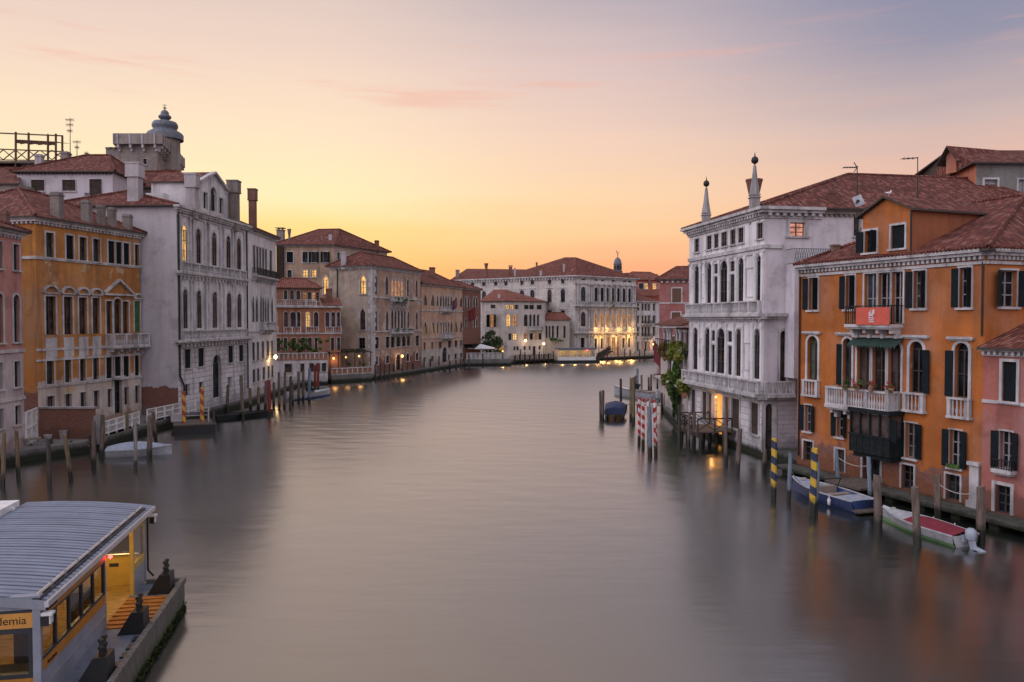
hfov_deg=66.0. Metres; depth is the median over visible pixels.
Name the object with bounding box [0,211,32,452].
palazzo
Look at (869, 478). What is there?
mooring pole
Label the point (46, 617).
floodlight
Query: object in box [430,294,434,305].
window
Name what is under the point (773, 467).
striped mooring pole
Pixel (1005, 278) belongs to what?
window
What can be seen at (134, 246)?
window
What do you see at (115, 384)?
door
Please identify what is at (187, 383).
window
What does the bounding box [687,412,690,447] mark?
mooring pole
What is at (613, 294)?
window
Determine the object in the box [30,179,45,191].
window
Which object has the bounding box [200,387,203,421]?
striped pole
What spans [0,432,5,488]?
mooring pole
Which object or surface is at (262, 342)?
window
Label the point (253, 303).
window
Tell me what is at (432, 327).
window
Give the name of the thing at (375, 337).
window
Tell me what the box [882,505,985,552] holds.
motorboat
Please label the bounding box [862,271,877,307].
window
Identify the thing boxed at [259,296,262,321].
window
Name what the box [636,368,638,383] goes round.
mooring pole
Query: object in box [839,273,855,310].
window
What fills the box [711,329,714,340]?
window
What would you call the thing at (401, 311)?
window
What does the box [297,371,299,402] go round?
mooring pole
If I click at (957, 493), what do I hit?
rope
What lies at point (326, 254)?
window
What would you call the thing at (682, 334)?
house
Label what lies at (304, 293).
window
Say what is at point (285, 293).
window
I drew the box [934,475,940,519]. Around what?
mooring pole
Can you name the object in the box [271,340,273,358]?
window
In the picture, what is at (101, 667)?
bollard
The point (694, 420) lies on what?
mooring pole
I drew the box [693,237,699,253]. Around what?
window
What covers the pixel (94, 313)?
window
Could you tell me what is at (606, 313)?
window
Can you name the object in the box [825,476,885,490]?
wooden jetty
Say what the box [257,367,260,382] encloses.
window
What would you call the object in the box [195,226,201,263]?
window
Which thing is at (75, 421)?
garden wall
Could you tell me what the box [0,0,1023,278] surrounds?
sky
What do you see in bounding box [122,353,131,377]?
window
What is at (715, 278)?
window
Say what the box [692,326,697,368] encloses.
window
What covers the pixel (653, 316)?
window
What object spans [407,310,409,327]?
window
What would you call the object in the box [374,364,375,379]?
mooring pole
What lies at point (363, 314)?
window
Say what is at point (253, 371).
window
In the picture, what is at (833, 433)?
window
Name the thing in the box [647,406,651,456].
mooring pole
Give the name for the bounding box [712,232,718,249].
window
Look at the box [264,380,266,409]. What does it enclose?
mooring pole
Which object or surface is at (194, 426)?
pontoon
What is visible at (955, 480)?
window
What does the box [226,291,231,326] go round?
window
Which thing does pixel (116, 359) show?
window
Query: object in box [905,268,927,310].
window
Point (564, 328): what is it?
window
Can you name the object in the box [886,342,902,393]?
window
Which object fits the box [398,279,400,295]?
window
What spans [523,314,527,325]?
window
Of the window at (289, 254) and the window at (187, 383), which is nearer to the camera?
the window at (187, 383)
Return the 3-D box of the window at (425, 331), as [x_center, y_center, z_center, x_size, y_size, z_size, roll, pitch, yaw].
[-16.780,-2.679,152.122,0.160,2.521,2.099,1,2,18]
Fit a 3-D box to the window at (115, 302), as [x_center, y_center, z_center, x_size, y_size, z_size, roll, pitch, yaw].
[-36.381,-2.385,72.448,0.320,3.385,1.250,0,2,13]
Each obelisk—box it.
[701,176,711,222]
[748,154,760,224]
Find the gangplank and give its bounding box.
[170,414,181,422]
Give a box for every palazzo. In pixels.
[0,187,150,432]
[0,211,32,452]
[64,162,254,414]
[240,188,280,397]
[325,251,423,374]
[420,267,464,367]
[450,257,639,355]
[636,294,658,353]
[655,266,688,342]
[679,173,1022,457]
[792,192,1023,508]
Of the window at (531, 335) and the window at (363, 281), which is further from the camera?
the window at (531, 335)
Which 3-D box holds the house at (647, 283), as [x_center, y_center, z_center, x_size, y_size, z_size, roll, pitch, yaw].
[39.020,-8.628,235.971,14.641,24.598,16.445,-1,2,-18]
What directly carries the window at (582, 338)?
in the palazzo at (582, 294)
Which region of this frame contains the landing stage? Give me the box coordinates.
[514,351,553,363]
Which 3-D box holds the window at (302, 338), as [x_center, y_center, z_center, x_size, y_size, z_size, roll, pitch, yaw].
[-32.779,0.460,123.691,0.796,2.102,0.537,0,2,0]
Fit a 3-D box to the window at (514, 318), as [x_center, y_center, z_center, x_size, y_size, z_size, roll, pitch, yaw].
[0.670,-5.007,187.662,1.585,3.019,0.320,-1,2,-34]
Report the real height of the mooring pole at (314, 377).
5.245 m
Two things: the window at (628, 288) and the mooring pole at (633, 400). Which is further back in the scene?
the window at (628, 288)
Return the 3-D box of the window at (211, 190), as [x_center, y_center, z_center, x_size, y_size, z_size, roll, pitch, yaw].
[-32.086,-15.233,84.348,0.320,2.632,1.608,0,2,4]
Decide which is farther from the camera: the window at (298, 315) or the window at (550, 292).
the window at (550, 292)
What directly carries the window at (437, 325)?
in the palazzo at (442, 329)
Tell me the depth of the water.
33.73 m
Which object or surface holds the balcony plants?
on the palazzo at (369, 289)
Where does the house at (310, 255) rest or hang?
on the ground at (35, 451)
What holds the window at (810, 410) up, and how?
in the palazzo at (943, 280)
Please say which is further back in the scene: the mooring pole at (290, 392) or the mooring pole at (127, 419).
the mooring pole at (290, 392)
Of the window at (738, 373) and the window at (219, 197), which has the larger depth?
the window at (219, 197)
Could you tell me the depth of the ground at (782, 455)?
55.59 m
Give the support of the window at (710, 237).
in the palazzo at (740, 315)
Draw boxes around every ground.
[0,353,653,466]
[768,448,796,464]
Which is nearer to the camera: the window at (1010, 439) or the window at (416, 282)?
the window at (1010, 439)
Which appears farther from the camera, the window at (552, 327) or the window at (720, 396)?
the window at (552, 327)
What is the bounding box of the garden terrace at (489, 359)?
[465,352,510,365]
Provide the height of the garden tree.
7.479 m
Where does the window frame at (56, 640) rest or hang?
in the water bus stop
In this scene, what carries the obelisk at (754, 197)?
on the palazzo at (740, 315)
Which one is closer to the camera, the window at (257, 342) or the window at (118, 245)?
the window at (118, 245)
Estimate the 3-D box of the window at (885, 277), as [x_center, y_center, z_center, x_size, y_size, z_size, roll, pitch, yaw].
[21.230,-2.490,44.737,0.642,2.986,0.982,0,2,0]
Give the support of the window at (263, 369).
in the palazzo at (262, 319)
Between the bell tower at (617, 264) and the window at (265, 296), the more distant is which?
the bell tower at (617, 264)
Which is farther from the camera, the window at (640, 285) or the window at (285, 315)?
the window at (640, 285)
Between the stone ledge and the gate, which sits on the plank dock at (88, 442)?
the gate
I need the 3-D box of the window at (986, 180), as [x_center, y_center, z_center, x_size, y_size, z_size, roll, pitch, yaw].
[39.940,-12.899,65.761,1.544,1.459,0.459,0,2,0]
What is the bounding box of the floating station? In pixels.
[552,348,599,363]
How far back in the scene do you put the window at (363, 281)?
132.29 m
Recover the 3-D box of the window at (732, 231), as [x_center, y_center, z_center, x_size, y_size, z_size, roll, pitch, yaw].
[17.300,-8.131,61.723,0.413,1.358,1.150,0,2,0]
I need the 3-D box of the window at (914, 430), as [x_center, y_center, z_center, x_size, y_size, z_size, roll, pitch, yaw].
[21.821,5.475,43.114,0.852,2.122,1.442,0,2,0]
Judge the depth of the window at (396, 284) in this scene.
139.76 m
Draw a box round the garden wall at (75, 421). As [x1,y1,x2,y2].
[38,406,99,444]
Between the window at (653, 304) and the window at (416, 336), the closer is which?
the window at (416, 336)
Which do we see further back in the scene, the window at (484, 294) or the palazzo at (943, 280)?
the window at (484, 294)
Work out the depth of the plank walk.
86.72 m
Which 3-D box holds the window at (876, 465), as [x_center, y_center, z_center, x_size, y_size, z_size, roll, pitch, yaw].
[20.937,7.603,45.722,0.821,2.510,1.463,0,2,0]
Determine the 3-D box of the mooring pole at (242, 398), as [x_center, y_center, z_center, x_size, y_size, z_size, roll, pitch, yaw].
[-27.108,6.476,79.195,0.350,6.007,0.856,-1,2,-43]
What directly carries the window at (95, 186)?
in the house at (67, 175)
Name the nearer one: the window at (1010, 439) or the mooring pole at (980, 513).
the mooring pole at (980, 513)
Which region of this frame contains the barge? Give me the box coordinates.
[211,409,272,420]
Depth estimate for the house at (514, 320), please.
188.85 m
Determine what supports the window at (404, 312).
in the palazzo at (369, 289)
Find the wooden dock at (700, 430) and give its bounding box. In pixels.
[676,411,735,448]
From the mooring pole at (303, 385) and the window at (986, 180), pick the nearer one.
the window at (986, 180)
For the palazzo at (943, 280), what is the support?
on the ground at (782, 455)
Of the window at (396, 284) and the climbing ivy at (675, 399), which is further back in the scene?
the window at (396, 284)
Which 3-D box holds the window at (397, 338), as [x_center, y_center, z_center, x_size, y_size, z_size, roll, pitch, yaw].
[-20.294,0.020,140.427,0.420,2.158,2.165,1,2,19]
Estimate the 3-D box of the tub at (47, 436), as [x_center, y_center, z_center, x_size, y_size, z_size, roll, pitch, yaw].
[-34.735,7.322,58.949,0.600,0.600,0.600,0,2,0]
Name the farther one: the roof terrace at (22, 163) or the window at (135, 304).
the roof terrace at (22, 163)
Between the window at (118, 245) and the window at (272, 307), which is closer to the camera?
the window at (118, 245)
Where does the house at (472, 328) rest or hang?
on the ground at (35, 451)
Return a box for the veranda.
[328,348,372,383]
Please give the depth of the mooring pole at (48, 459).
46.87 m
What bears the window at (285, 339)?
in the house at (302, 313)
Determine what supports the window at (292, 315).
in the house at (302, 313)
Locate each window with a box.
[0,240,5,269]
[0,291,6,344]
[0,361,6,391]
[0,406,6,430]
[12,242,22,271]
[12,292,23,343]
[13,359,23,388]
[13,403,23,426]
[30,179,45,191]
[42,285,59,334]
[44,230,56,258]
[45,358,56,385]
[46,394,55,405]
[61,179,76,191]
[61,286,76,334]
[63,357,73,383]
[64,233,76,260]
[64,392,72,405]
[76,287,90,333]
[78,235,89,261]
[78,356,87,382]
[79,391,86,405]
[89,180,102,195]
[90,288,103,333]
[91,237,102,263]
[91,355,101,380]
[93,389,100,408]
[105,300,113,333]
[105,354,112,379]
[106,388,112,406]
[107,239,117,264]
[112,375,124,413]
[113,297,122,333]
[113,354,121,375]
[115,240,124,265]
[122,300,129,332]
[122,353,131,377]
[123,241,131,266]
[123,386,129,403]
[133,243,141,266]
[133,293,142,331]
[133,353,141,376]
[134,384,139,402]
[181,222,187,260]
[182,287,188,327]
[184,348,192,369]
[185,383,189,394]
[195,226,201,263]
[196,288,201,327]
[197,347,205,367]
[198,381,203,392]
[203,191,207,208]
[210,186,216,211]
[211,230,217,265]
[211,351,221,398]
[212,289,217,327]
[219,197,223,213]
[225,234,231,267]
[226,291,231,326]
[228,345,234,363]
[236,236,241,269]
[237,291,241,326]
[238,344,244,362]
[252,295,254,321]
[252,342,255,361]
[252,368,255,383]
[253,244,255,272]
[255,295,258,321]
[256,245,258,267]
[256,341,260,360]
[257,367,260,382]
[259,246,261,267]
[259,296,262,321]
[261,341,264,359]
[262,247,264,268]
[262,296,264,321]
[262,366,265,380]
[264,296,266,321]
[266,340,269,358]
[267,297,269,321]
[267,365,270,379]
[269,250,271,272]
[271,297,273,321]
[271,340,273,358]
[271,364,274,378]
[277,337,280,350]
[283,290,287,298]
[283,311,288,326]
[283,337,287,350]
[284,363,292,372]
[286,251,293,262]
[287,269,292,277]
[290,290,293,300]
[290,311,295,326]
[291,337,296,350]
[296,290,300,300]
[296,311,300,326]
[300,337,305,350]
[300,363,305,372]
[301,269,308,277]
[302,251,308,262]
[302,292,306,301]
[305,311,310,326]
[307,292,311,301]
[308,337,311,346]
[309,251,318,262]
[309,363,314,372]
[310,269,316,277]
[312,292,315,301]
[313,311,318,326]
[314,337,317,348]
[315,362,320,372]
[321,251,329,262]
[321,362,326,371]
[322,275,328,294]
[325,311,329,326]
[330,337,334,349]
[331,312,335,326]
[336,311,340,326]
[337,337,340,349]
[358,274,366,294]
[358,307,366,330]
[358,337,365,348]
[374,274,377,293]
[374,310,377,330]
[374,336,379,349]
[385,275,388,294]
[385,310,388,329]
[385,336,389,348]
[385,354,389,363]
[390,309,393,328]
[390,336,395,347]
[391,278,394,295]
[394,279,397,295]
[394,309,396,328]
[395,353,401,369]
[396,335,401,346]
[397,310,399,327]
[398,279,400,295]
[400,310,402,327]
[401,279,403,296]
[402,335,406,346]
[403,310,405,327]
[406,278,409,295]
[406,335,410,346]
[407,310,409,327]
[415,278,417,295]
[415,310,418,329]
[415,335,419,346]
[423,293,427,304]
[423,321,427,333]
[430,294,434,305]
[430,321,434,332]
[436,321,438,332]
[442,321,444,332]
[442,346,447,361]
[454,321,457,331]
[459,321,462,331]
[467,296,469,307]
[481,290,486,303]
[486,314,495,326]
[506,314,510,325]
[512,314,517,325]
[513,333,517,339]
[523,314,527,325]
[529,288,535,297]
[529,333,533,339]
[533,314,535,325]
[537,314,539,325]
[545,325,547,337]
[546,288,552,302]
[548,325,550,337]
[551,325,554,337]
[559,287,565,302]
[563,325,565,337]
[581,286,585,300]
[581,311,585,325]
[581,337,584,347]
[601,287,603,301]
[601,338,603,348]
[606,313,609,326]
[607,287,609,301]
[607,337,609,353]
[612,287,614,301]
[612,313,614,326]
[612,336,614,353]
[623,313,625,326]
[628,288,631,301]
[628,337,630,347]
[636,314,639,322]
[638,283,643,288]
[647,303,650,310]
[647,341,650,350]
[652,283,656,288]
[652,303,655,310]
[652,315,655,322]
[652,326,655,335]
[671,287,682,301]
[671,311,680,318]
[690,387,695,416]
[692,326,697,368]
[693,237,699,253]
[694,264,698,303]
[701,390,707,420]
[704,327,709,370]
[705,234,712,250]
[705,392,712,422]
[706,262,710,302]
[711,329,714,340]
[711,343,714,371]
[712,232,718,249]
[713,263,717,273]
[713,275,717,302]
[713,392,723,433]
[716,327,724,373]
[719,230,727,248]
[719,259,726,301]
[722,395,729,428]
[727,330,731,341]
[727,344,731,374]
[728,228,735,246]
[729,260,734,271]
[729,273,734,301]
[729,396,740,430]
[735,327,740,375]
[736,226,744,244]
[737,257,743,300]
[747,400,759,436]
[753,328,759,378]
[754,221,763,240]
[756,253,763,299]
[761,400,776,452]
[777,328,789,380]
[785,218,809,237]
[799,403,813,433]
[801,334,820,397]
[802,276,819,311]
[802,438,813,459]
[830,410,845,439]
[833,446,845,472]
[836,336,853,385]
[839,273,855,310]
[852,215,861,237]
[855,346,870,389]
[856,227,878,254]
[860,457,881,481]
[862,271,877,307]
[870,346,886,391]
[876,270,890,322]
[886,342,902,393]
[887,222,907,250]
[890,269,904,323]
[899,462,915,488]
[901,339,928,413]
[901,421,920,461]
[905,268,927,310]
[941,428,966,471]
[943,471,961,501]
[944,341,972,419]
[951,265,973,309]
[982,177,999,186]
[990,429,1017,470]
[991,480,1013,515]
[996,358,1019,404]
[997,268,1023,308]
[1016,178,1023,191]
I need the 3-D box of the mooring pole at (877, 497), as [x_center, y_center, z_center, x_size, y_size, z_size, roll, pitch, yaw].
[17.174,8.448,36.935,0.364,4.330,0.656,0,2,0]
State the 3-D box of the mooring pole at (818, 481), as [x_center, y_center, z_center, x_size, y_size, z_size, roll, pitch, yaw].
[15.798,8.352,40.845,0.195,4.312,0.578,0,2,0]
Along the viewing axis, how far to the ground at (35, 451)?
70.95 m
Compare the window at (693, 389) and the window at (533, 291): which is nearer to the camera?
the window at (693, 389)
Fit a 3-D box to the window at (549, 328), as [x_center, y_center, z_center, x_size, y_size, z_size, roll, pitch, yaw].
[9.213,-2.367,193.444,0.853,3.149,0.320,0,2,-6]
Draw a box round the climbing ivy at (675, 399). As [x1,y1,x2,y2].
[671,378,680,419]
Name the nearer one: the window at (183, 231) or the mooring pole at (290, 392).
the window at (183, 231)
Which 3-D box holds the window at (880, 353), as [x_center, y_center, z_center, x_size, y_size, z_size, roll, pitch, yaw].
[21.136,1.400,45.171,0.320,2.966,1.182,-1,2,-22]
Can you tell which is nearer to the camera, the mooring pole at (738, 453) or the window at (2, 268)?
the mooring pole at (738, 453)
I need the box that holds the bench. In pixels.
[24,437,40,445]
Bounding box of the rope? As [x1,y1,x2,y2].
[940,485,975,494]
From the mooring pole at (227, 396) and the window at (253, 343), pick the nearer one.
the mooring pole at (227, 396)
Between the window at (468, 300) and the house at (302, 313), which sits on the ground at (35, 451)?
the house at (302, 313)
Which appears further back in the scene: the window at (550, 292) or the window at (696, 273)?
the window at (550, 292)
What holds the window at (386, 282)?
in the palazzo at (369, 289)
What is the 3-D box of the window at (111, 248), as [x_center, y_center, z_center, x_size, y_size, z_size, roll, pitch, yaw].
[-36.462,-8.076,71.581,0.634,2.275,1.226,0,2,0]
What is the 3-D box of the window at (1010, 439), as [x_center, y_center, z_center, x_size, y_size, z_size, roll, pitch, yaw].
[23.766,5.259,37.887,0.817,1.981,1.207,0,2,0]
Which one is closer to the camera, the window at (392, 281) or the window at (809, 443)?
the window at (809, 443)
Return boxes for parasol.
[467,344,494,352]
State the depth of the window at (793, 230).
57.30 m
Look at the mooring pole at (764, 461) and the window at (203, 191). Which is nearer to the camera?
the mooring pole at (764, 461)
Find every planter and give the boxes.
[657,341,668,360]
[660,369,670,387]
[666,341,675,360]
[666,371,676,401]
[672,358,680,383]
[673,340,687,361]
[676,375,690,398]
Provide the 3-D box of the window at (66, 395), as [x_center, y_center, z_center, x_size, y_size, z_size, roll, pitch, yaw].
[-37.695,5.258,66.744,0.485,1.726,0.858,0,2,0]
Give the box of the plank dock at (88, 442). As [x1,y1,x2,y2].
[29,435,90,451]
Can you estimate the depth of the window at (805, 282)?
49.93 m
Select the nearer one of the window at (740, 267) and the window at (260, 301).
the window at (740, 267)
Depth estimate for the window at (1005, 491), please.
38.28 m
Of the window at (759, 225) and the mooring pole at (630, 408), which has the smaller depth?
the window at (759, 225)
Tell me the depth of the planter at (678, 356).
71.89 m
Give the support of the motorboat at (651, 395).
on the water
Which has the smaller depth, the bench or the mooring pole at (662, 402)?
the bench
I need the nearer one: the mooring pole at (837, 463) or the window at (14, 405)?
the mooring pole at (837, 463)
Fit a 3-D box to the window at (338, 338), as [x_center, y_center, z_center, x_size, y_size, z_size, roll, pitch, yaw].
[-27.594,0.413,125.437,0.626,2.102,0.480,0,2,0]
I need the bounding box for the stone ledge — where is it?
[777,464,1023,531]
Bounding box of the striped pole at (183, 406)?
[182,391,185,422]
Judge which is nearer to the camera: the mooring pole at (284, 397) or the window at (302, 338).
the mooring pole at (284, 397)
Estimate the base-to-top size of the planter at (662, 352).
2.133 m
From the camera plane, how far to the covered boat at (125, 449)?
57.48 m
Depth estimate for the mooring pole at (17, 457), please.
49.37 m
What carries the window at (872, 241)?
in the palazzo at (943, 280)
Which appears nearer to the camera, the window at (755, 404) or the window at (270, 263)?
the window at (755, 404)
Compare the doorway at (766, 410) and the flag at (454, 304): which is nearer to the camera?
the doorway at (766, 410)
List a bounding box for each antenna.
[65,118,74,151]
[843,162,864,231]
[900,157,918,197]
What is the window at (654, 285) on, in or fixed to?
in the house at (647, 283)
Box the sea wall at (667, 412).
[663,404,685,426]
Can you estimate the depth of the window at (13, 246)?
56.40 m
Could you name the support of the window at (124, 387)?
in the palazzo at (85, 343)
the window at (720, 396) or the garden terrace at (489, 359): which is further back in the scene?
the garden terrace at (489, 359)
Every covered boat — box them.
[105,441,171,457]
[604,401,626,420]
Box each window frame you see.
[0,609,32,679]
[42,561,104,659]
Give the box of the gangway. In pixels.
[596,346,612,358]
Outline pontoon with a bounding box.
[173,407,215,435]
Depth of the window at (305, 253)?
140.89 m
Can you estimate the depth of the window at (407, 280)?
143.88 m
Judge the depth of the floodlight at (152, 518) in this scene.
27.60 m
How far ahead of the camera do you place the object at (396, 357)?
140.72 m
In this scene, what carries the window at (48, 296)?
in the palazzo at (85, 343)
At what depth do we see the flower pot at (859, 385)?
45.26 m
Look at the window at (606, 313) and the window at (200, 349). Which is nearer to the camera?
the window at (200, 349)
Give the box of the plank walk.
[605,403,660,410]
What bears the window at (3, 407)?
in the palazzo at (12, 350)
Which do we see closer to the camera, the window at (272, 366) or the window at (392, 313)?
the window at (272, 366)
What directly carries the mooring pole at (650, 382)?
in the water
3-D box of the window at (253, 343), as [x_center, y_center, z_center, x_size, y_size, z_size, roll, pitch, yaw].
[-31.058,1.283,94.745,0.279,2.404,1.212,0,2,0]
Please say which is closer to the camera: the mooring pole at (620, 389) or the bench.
the bench
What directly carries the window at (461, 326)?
in the palazzo at (442, 329)
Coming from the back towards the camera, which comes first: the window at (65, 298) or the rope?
the window at (65, 298)
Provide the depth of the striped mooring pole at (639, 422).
63.05 m
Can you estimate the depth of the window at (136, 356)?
75.04 m
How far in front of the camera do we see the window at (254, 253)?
95.31 m
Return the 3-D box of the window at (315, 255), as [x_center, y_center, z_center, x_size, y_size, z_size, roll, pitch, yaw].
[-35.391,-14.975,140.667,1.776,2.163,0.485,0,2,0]
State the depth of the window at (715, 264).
65.07 m
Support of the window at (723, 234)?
in the palazzo at (740, 315)
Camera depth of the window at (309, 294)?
125.45 m
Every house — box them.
[0,151,145,199]
[143,170,180,193]
[275,227,391,305]
[276,277,342,384]
[452,280,488,361]
[481,289,548,358]
[545,312,571,356]
[628,271,658,299]
[654,316,688,424]
[914,146,1023,191]
[977,323,1023,519]
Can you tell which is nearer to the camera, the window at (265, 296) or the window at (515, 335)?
the window at (265, 296)
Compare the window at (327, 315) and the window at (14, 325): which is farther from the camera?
the window at (327, 315)
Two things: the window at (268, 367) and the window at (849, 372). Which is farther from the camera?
the window at (268, 367)
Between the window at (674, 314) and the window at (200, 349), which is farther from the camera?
the window at (674, 314)
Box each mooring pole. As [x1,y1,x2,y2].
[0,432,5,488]
[14,430,20,478]
[46,438,51,487]
[63,434,73,480]
[91,421,96,468]
[99,415,103,458]
[104,415,105,450]
[125,411,128,429]
[133,422,137,469]
[146,416,152,458]
[151,412,157,440]
[225,384,229,411]
[240,375,244,418]
[248,388,251,410]
[257,387,259,409]
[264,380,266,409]
[267,380,270,416]
[272,382,274,407]
[278,372,280,409]
[283,371,285,408]
[289,376,291,409]
[292,381,293,404]
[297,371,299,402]
[302,370,304,401]
[308,368,310,402]
[314,365,315,389]
[317,364,318,389]
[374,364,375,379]
[599,391,600,419]
[601,390,603,420]
[620,379,621,399]
[629,378,631,420]
[632,377,634,424]
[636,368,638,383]
[637,397,640,444]
[640,375,642,388]
[641,399,644,447]
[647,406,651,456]
[650,374,651,390]
[653,400,657,455]
[661,392,662,412]
[677,404,680,444]
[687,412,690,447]
[693,412,695,428]
[724,418,727,464]
[735,428,741,473]
[762,449,766,472]
[771,438,776,499]
[787,452,792,501]
[809,448,817,516]
[816,462,819,512]
[835,449,839,485]
[866,456,872,496]
[873,474,881,533]
[911,486,921,547]
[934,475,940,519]
[976,486,985,543]
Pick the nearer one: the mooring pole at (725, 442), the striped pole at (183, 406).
the mooring pole at (725, 442)
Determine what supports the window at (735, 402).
in the palazzo at (740, 315)
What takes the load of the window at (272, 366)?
in the palazzo at (262, 319)
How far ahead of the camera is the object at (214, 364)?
84.42 m
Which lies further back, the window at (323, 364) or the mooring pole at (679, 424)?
the window at (323, 364)
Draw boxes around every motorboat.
[286,387,329,400]
[614,384,660,400]
[792,475,882,513]
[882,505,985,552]
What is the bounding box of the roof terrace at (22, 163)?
[0,132,69,166]
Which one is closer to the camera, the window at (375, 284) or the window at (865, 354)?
the window at (865, 354)
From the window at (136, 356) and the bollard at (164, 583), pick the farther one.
the window at (136, 356)
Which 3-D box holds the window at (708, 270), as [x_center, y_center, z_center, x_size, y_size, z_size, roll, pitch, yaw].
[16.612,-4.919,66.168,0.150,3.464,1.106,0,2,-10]
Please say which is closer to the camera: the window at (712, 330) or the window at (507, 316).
the window at (712, 330)
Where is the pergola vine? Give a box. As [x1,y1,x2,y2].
[329,348,364,366]
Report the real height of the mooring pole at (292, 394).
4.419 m
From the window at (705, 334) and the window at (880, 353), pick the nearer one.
the window at (880, 353)
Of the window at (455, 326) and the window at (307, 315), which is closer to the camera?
the window at (307, 315)
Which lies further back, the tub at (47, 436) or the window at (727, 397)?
the window at (727, 397)
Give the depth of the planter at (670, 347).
75.67 m
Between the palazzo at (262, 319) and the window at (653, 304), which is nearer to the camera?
the palazzo at (262, 319)
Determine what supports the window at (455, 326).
in the palazzo at (442, 329)
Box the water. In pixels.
[0,358,1023,681]
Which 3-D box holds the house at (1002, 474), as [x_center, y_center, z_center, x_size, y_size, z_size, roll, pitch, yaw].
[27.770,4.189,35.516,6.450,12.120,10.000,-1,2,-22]
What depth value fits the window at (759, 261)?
57.76 m
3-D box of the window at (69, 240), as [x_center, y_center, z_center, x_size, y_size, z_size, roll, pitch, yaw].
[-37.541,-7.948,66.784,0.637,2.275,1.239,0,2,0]
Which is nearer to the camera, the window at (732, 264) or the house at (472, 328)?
the window at (732, 264)
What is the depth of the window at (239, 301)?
90.19 m
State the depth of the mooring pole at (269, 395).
80.72 m
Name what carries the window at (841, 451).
in the palazzo at (943, 280)
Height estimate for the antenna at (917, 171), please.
3.637 m
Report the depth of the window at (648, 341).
214.93 m
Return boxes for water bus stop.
[0,500,186,681]
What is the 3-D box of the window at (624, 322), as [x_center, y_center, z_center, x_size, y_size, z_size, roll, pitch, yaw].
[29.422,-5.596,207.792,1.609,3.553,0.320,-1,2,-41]
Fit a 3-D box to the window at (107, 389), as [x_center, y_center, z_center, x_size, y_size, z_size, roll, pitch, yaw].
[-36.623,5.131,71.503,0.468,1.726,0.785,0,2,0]
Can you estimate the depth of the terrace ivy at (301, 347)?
121.47 m
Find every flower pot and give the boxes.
[842,379,849,389]
[851,379,863,390]
[866,380,876,391]
[883,382,895,393]
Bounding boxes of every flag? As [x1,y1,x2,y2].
[452,298,456,310]
[466,308,475,321]
[653,339,660,366]
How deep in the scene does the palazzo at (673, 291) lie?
177.25 m
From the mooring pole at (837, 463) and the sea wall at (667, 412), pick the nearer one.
the mooring pole at (837, 463)
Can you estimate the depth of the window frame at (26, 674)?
18.40 m
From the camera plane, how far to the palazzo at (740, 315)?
59.52 m
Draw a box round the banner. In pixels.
[856,307,889,324]
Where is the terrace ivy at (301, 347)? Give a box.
[277,338,328,352]
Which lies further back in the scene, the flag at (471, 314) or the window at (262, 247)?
the flag at (471, 314)
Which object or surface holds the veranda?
in the water
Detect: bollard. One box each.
[79,634,115,681]
[117,593,149,635]
[148,558,174,594]
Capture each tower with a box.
[105,104,184,171]
[613,251,622,271]
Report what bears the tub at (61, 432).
on the plank dock at (88, 442)
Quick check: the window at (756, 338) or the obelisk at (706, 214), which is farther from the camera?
the obelisk at (706, 214)
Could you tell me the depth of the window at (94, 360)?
70.03 m
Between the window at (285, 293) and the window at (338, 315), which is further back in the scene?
the window at (338, 315)
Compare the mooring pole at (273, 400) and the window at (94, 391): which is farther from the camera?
the mooring pole at (273, 400)
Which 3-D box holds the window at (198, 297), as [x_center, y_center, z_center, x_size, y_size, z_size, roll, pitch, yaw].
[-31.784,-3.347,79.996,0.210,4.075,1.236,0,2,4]
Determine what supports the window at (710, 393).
in the palazzo at (740, 315)
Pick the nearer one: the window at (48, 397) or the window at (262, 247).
the window at (48, 397)
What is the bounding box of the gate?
[25,407,37,444]
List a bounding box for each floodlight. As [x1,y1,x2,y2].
[41,610,54,625]
[149,514,157,523]
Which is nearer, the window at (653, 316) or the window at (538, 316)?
the window at (538, 316)
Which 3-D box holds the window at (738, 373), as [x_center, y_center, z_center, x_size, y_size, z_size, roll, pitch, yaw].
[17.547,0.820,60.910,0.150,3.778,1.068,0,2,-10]
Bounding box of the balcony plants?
[396,297,413,331]
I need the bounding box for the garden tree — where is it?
[481,329,502,353]
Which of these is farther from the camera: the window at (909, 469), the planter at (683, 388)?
the planter at (683, 388)
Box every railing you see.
[98,411,139,448]
[146,400,197,422]
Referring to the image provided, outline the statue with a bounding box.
[503,342,507,358]
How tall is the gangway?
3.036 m
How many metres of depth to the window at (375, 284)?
132.80 m
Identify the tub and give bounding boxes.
[43,434,51,442]
[59,430,67,439]
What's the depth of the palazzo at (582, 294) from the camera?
203.72 m
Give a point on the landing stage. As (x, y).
(548, 356)
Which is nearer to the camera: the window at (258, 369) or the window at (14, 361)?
the window at (14, 361)
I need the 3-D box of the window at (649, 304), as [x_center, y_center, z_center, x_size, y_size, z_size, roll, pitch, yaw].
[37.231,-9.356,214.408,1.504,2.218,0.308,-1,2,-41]
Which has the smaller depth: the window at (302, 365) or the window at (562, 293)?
the window at (302, 365)

